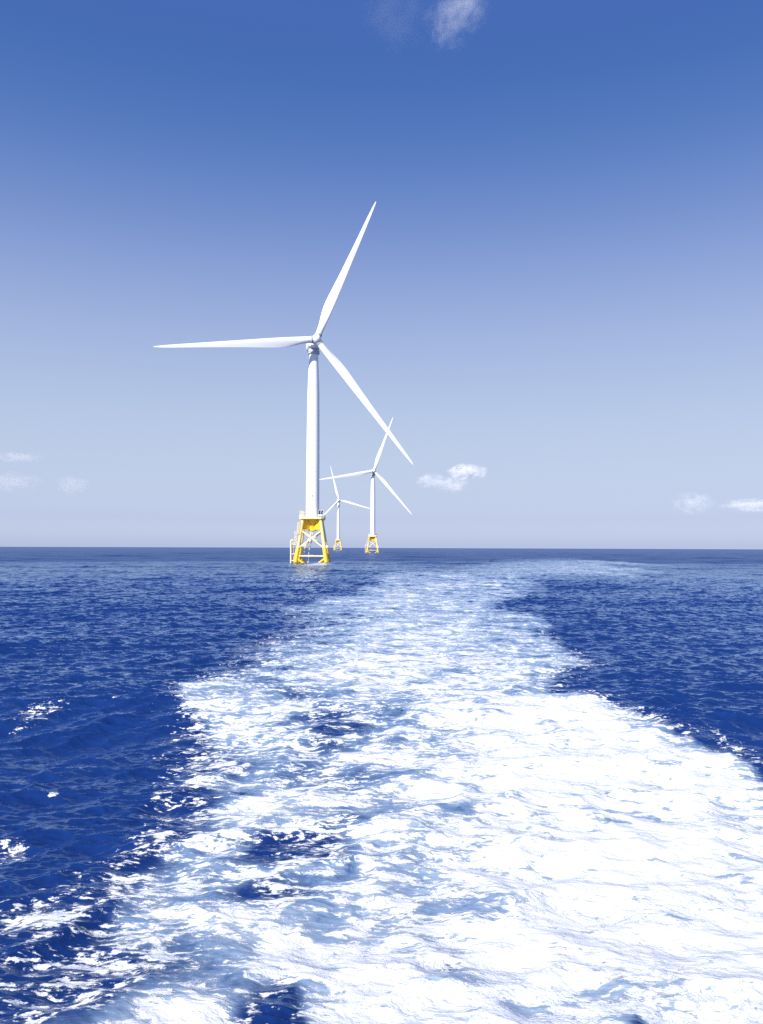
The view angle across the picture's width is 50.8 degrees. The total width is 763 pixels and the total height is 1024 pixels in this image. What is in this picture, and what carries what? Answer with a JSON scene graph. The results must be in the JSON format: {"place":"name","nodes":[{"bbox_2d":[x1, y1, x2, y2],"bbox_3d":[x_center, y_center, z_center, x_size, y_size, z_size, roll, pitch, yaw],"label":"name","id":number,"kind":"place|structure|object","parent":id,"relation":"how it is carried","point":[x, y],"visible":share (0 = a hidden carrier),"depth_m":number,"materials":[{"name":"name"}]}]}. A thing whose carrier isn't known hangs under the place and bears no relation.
{"place":"outdoors","nodes":[
{"label":"outdoors","id":0,"kind":"place"},
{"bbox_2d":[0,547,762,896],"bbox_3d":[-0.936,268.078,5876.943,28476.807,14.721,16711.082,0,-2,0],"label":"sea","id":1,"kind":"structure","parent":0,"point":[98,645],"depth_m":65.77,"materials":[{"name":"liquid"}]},
{"bbox_2d":[153,202,412,562],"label":"wind turbine","id":2,"kind":"object","parent":1,"relation":"in","point":[315,518],"visible":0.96,"depth_m":357.74,"materials":[{"name":"white paint"}]},
{"bbox_2d":[324,466,369,550],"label":"wind turbine","id":3,"kind":"object","parent":1,"relation":"in","point":[338,540],"visible":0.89,"depth_m":1588.79,"materials":[{"name":"white paint"}]},
{"bbox_2d":[319,418,410,552],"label":"wind turbine","id":4,"kind":"object","parent":1,"relation":"in","point":[372,536],"visible":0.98,"depth_m":973.74,"materials":[{"name":"white paint"}]},
{"bbox_2d":[0,557,762,1023],"bbox_3d":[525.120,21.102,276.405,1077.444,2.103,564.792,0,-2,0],"label":"wake","id":5,"kind":"object","parent":1,"relation":"on","point":[450,793],"visible":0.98,"depth_m":20.81,"materials":[{"name":"liquid"}]},
{"bbox_2d":[0,0,762,548],"label":"sky","id":6,"kind":"structure","parent":0,"point":[551,294],"materials":[{"name":"blue"}]}
]}

